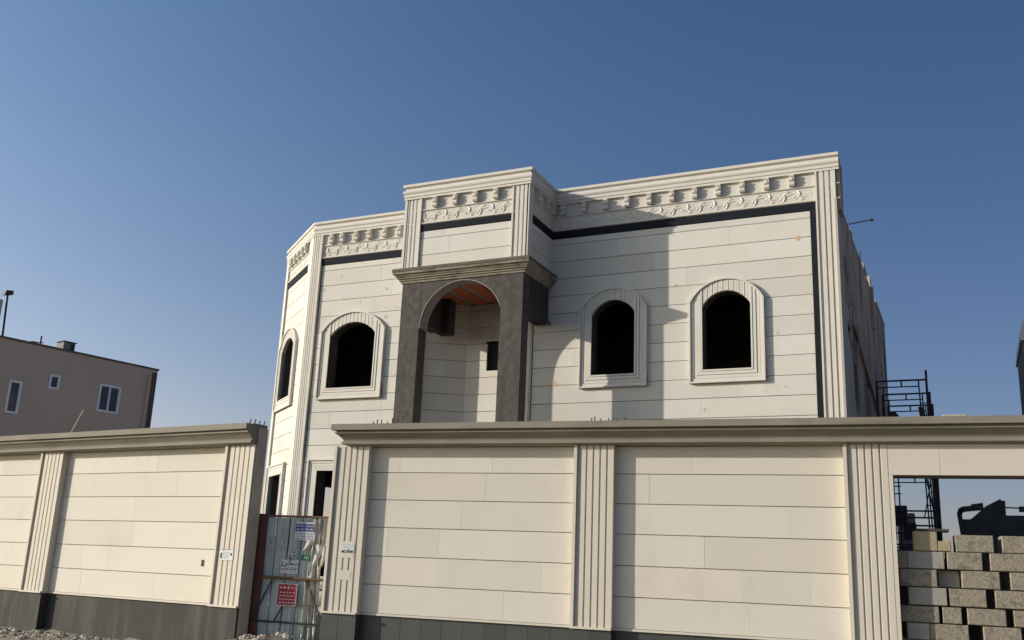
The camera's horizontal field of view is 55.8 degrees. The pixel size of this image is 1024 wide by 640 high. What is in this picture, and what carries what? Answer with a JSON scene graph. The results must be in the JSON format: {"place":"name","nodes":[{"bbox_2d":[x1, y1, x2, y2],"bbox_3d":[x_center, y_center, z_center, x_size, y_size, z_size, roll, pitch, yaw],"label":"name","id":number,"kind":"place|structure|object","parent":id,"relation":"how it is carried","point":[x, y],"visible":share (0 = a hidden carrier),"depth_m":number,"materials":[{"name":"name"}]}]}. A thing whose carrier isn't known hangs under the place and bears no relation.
{"place":"outdoors","nodes":[
{"label":"outdoors","id":0,"kind":"place"},
{"bbox_2d":[0,606,320,639],"bbox_3d":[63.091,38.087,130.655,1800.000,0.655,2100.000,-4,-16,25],"label":"ground","id":1,"kind":"structure","parent":0,"point":[316,633],"depth_m":15.80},
{"bbox_2d":[71,409,84,431],"bbox_3d":[-11.146,4.285,22.491,2.407,4.386,0.060,-4,-16,25],"label":"timber pole","id":2,"kind":"object","parent":1,"relation":"on","point":[78,420],"visible":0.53,"depth_m":22.52,"materials":[{"name":"beige wood"}]},
{"bbox_2d":[0,299,159,435],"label":"neighbouring house","id":3,"kind":"structure","parent":1,"relation":"on","point":[46,389],"depth_m":40.11,"materials":[{"name":"brown"}]},
{"bbox_2d":[2,290,13,335],"bbox_3d":[-20.388,-0.157,38.750,0.270,2.162,0.340,-8,-18,35],"label":"flood lamp","id":4,"kind":"object","parent":3,"relation":"on","point":[7,293],"visible":0.85,"depth_m":38.85,"materials":[{"name":"metal"}]},
{"bbox_2d":[4,379,22,413],"bbox_3d":[-19.801,3.054,38.319,0.130,1.320,0.520,-8,-18,35],"label":"window","id":5,"kind":"structure","parent":3,"relation":"in","point":[15,387],"depth_m":38.34,"materials":[{"name":"white"}]},
{"bbox_2d":[48,374,60,389],"bbox_3d":[-18.849,2.554,39.741,0.130,0.600,0.460,-8,-18,35],"label":"window","id":6,"kind":"structure","parent":3,"relation":"in","point":[54,380],"depth_m":39.75,"materials":[{"name":"white"}]},
{"bbox_2d":[56,340,76,350],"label":"air conditioner","id":7,"kind":"object","parent":3,"relation":"on","point":[67,345],"visible":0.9,"depth_m":40.79,"materials":[{"name":"grey metal"}]},
{"bbox_2d":[96,383,121,413],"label":"window","id":8,"kind":"structure","parent":3,"relation":"in","point":[108,401],"depth_m":41.62,"materials":[{"name":"white"}]},
{"bbox_2d":[0,419,267,639],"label":"boundary wall","id":9,"kind":"structure","parent":1,"relation":"on","point":[144,534],"depth_m":16.32,"materials":[{"name":"concrete"}]},
{"bbox_2d":[0,627,303,639],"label":"rubble","id":10,"kind":"object","parent":1,"relation":"on","point":[24,634],"visible":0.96,"depth_m":15.84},
{"bbox_2d":[261,151,888,610],"bbox_3d":[1.977,3.147,26.079,15.571,9.845,13.640,-4,-16,25],"label":"villa","id":11,"kind":"object","parent":1,"relation":"on","point":[533,293],"visible":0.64,"depth_m":21.21,"materials":[{"name":"stone"}]},
{"bbox_2d":[262,462,285,527],"bbox_3d":[-6.131,5.180,24.579,0.125,2.980,1.750,10,-16,-26],"label":"window frame","id":12,"kind":"structure","parent":11,"relation":"in","point":[278,469],"depth_m":24.95,"materials":[{"name":"stone"}]},
{"bbox_2d":[272,327,298,412],"bbox_3d":[-5.965,1.283,25.592,0.125,2.180,1.750,10,-16,-26],"label":"window frame","id":13,"kind":"structure","parent":11,"relation":"in","point":[279,404],"depth_m":25.79,"materials":[{"name":"stone"}]},
{"bbox_2d":[302,459,333,588],"bbox_3d":[-4.079,4.737,22.538,1.930,2.980,0.125,-4,-16,25],"label":"window frame","id":14,"kind":"structure","parent":11,"relation":"in","point":[314,466],"depth_m":23.04,"materials":[{"name":"stone"}]},
{"bbox_2d":[315,311,386,399],"bbox_3d":[-3.913,0.840,23.551,1.860,2.180,0.125,-4,-16,25],"label":"window frame","id":15,"kind":"structure","parent":11,"relation":"in","point":[322,392],"depth_m":23.52,"materials":[{"name":"stone"}]},
{"bbox_2d":[578,287,647,388],"bbox_3d":[2.172,0.362,20.752,1.520,2.200,0.125,-4,-16,25],"label":"window frame","id":16,"kind":"structure","parent":11,"relation":"in","point":[586,380],"depth_m":20.71,"materials":[{"name":"stone"}]},
{"bbox_2d":[689,277,765,383],"bbox_3d":[4.383,0.192,19.734,1.540,2.200,0.125,-4,-16,25],"label":"window frame","id":17,"kind":"structure","parent":11,"relation":"in","point":[757,371],"depth_m":19.68,"materials":[{"name":"stone"}]},
{"bbox_2d":[319,415,1023,639],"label":"boundary wall","id":18,"kind":"structure","parent":1,"relation":"on","point":[736,529],"depth_m":13.19,"materials":[{"name":"concrete"}]},
{"bbox_2d":[247,514,328,639],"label":"sheet metal gate","id":19,"kind":"structure","parent":18,"relation":"attached to","point":[285,583],"depth_m":14.84,"materials":[{"name":"grey metal"}]},
{"bbox_2d":[898,513,914,548],"bbox_3d":[11.002,7.010,26.737,0.450,3.250,0.400,-4,-16,25],"label":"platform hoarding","id":20,"kind":"object","parent":1,"relation":"on","point":[911,520],"visible":0.14,"depth_m":26.86,"materials":[{"name":"metal"}]},
{"bbox_2d":[875,370,942,550],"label":"scaffold tower","id":21,"kind":"structure","parent":1,"relation":"on","point":[901,517],"depth_m":22.58,"materials":[{"name":"metal"}]},
{"bbox_2d":[898,559,1023,639],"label":"unfinished wall","id":22,"kind":"structure","parent":1,"relation":"on","point":[974,632],"depth_m":12.50,"materials":[{"name":"concrete block"}]},
{"bbox_2d":[957,499,1023,559],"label":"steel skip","id":23,"kind":"object","parent":1,"relation":"on","point":[994,520],"visible":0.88,"depth_m":21.17,"materials":[{"name":"black metal"}]},
{"bbox_2d":[1016,318,1023,414],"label":"neighbouring house","id":24,"kind":"structure","parent":1,"relation":"on","point":[1020,358],"depth_m":23.98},
{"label":"concrete block","id":25,"kind":"object","parent":1,"relation":"on","visible":0},
{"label":"concrete block","id":26,"kind":"object","parent":25,"relation":"on","visible":0},
{"bbox_2d":[902,637,923,639],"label":"concrete block","id":27,"kind":"object","parent":26,"relation":"on","point":[903,638],"depth_m":11.86,"materials":[{"name":"grey concrete"}]},
{"bbox_2d":[906,621,930,639],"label":"concrete block","id":28,"kind":"object","parent":27,"relation":"on","point":[918,630],"depth_m":11.81,"materials":[{"name":"grey concrete"}]},
{"bbox_2d":[900,605,939,622],"bbox_3d":[5.078,3.659,12.040,0.432,0.190,0.424,-3,-15,20],"label":"concrete block","id":29,"kind":"object","parent":28,"relation":"on","point":[917,613],"depth_m":11.85,"materials":[{"name":"grey concrete"}]},
{"bbox_2d":[907,587,947,605],"bbox_3d":[5.181,3.447,12.058,0.432,0.206,0.428,-3,-15,20],"label":"concrete block","id":30,"kind":"object","parent":29,"relation":"on","point":[926,596],"depth_m":11.87,"materials":[{"name":"grey concrete"}]},
{"bbox_2d":[899,569,937,586],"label":"concrete block","id":31,"kind":"object","parent":30,"relation":"on","point":[918,577],"depth_m":11.95,"materials":[{"name":"grey concrete"}]},
{"bbox_2d":[897,551,907,567],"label":"concrete block","id":32,"kind":"object","parent":31,"relation":"on","point":[902,558],"depth_m":12.07,"materials":[{"name":"grey concrete"}]},
{"bbox_2d":[907,551,944,569],"bbox_3d":[5.204,3.029,12.171,0.419,0.206,0.416,-3,-15,20],"label":"concrete block","id":33,"kind":"object","parent":31,"relation":"on","point":[924,560],"depth_m":11.99,"materials":[{"name":"grey concrete"}]},
{"bbox_2d":[912,531,937,551],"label":"concrete block","id":34,"kind":"object","parent":33,"relation":"on","point":[925,541],"depth_m":12.04,"materials":[{"name":"beige concrete"}]},
{"bbox_2d":[916,528,948,532],"bbox_3d":[5.291,2.653,12.168,0.371,0.030,0.310,-3,-15,20],"label":"wooden board","id":35,"kind":"object","parent":34,"relation":"on","point":[938,530],"visible":0.86,"depth_m":12.04,"materials":[{"name":"brown wood"}]},
{"bbox_2d":[937,541,951,552],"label":"concrete block","id":36,"kind":"object","parent":33,"relation":"on","point":[944,546],"depth_m":11.95,"materials":[{"name":"beige concrete"}]},
{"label":"concrete block","id":37,"kind":"object","parent":1,"relation":"on","visible":0},
{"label":"concrete block","id":38,"kind":"object","parent":37,"relation":"on","visible":0},
{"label":"concrete block","id":39,"kind":"object","parent":38,"relation":"on","visible":0},
{"bbox_2d":[930,623,968,639],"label":"concrete block","id":40,"kind":"object","parent":39,"relation":"on","point":[942,631],"depth_m":11.70,"materials":[{"name":"grey concrete"}]},
{"bbox_2d":[940,606,961,623],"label":"concrete block","id":41,"kind":"object","parent":40,"relation":"on","point":[951,615],"depth_m":11.74,"materials":[{"name":"grey concrete"}]},
{"bbox_2d":[0,0,1023,558],"label":"sky","id":42,"kind":"structure","parent":0,"point":[162,162],"materials":[{"name":"blue"}]},
{"bbox_2d":[942,414,966,415],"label":"stone block","id":43,"kind":"structure","parent":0,"point":[956,415],"depth_m":12.20,"materials":[{"name":"beige stone"}]},
{"bbox_2d":[980,625,1021,639],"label":"concrete block","id":44,"kind":"object","parent":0,"point":[998,633],"depth_m":11.52,"materials":[{"name":"grey concrete"}]},
{"bbox_2d":[964,608,1006,626],"bbox_3d":[5.775,3.624,11.791,0.422,0.190,0.420,-3,-15,20],"label":"concrete block","id":45,"kind":"object","parent":44,"relation":"on","point":[985,617],"depth_m":11.61,"materials":[{"name":"grey concrete"}]},
{"bbox_2d":[947,588,986,607],"bbox_3d":[5.603,3.427,11.913,0.413,0.206,0.414,-3,-15,20],"label":"concrete block","id":46,"kind":"object","parent":45,"relation":"on","point":[966,598],"depth_m":11.73,"materials":[{"name":"grey concrete"}]},
{"bbox_2d":[937,570,959,587],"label":"concrete block","id":47,"kind":"object","parent":46,"relation":"on","point":[948,579],"depth_m":11.96,"materials":[{"name":"grey concrete"}]},
{"bbox_2d":[959,571,1000,589],"bbox_3d":[5.760,3.209,11.909,0.419,0.205,0.424,-3,-15,20],"label":"concrete block","id":48,"kind":"object","parent":46,"relation":"on","point":[978,580],"depth_m":11.72,"materials":[{"name":"grey concrete"}]},
{"bbox_2d":[944,552,982,570],"bbox_3d":[5.615,3.007,12.020,0.394,0.206,0.421,-3,-15,20],"label":"concrete block","id":49,"kind":"object","parent":48,"relation":"on","point":[963,561],"depth_m":11.84,"materials":[{"name":"grey concrete"}]},
{"bbox_2d":[953,535,993,553],"bbox_3d":[5.742,2.796,12.034,0.424,0.203,0.417,-3,-15,20],"label":"concrete block","id":50,"kind":"object","parent":49,"relation":"on","point":[973,544],"depth_m":11.85,"materials":[{"name":"grey concrete"}]},
{"bbox_2d":[1009,610,1023,627],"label":"concrete block","id":51,"kind":"object","parent":44,"relation":"on","point":[1016,618],"depth_m":11.50,"materials":[{"name":"grey concrete"}]},
{"bbox_2d":[991,590,1023,609],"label":"concrete block","id":52,"kind":"object","parent":51,"relation":"on","point":[1008,599],"depth_m":11.57,"materials":[{"name":"grey concrete"}]},
{"bbox_2d":[1006,573,1023,590],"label":"concrete block","id":53,"kind":"object","parent":52,"relation":"on","point":[1014,581],"depth_m":11.60,"materials":[{"name":"grey concrete"}]},
{"bbox_2d":[986,553,1023,572],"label":"concrete block","id":54,"kind":"object","parent":53,"relation":"on","point":[1005,562],"depth_m":11.68,"materials":[{"name":"grey concrete"}]},
{"bbox_2d":[998,536,1023,553],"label":"concrete block","id":55,"kind":"object","parent":54,"relation":"on","point":[1010,544],"depth_m":11.70,"materials":[{"name":"grey concrete"}]}
]}

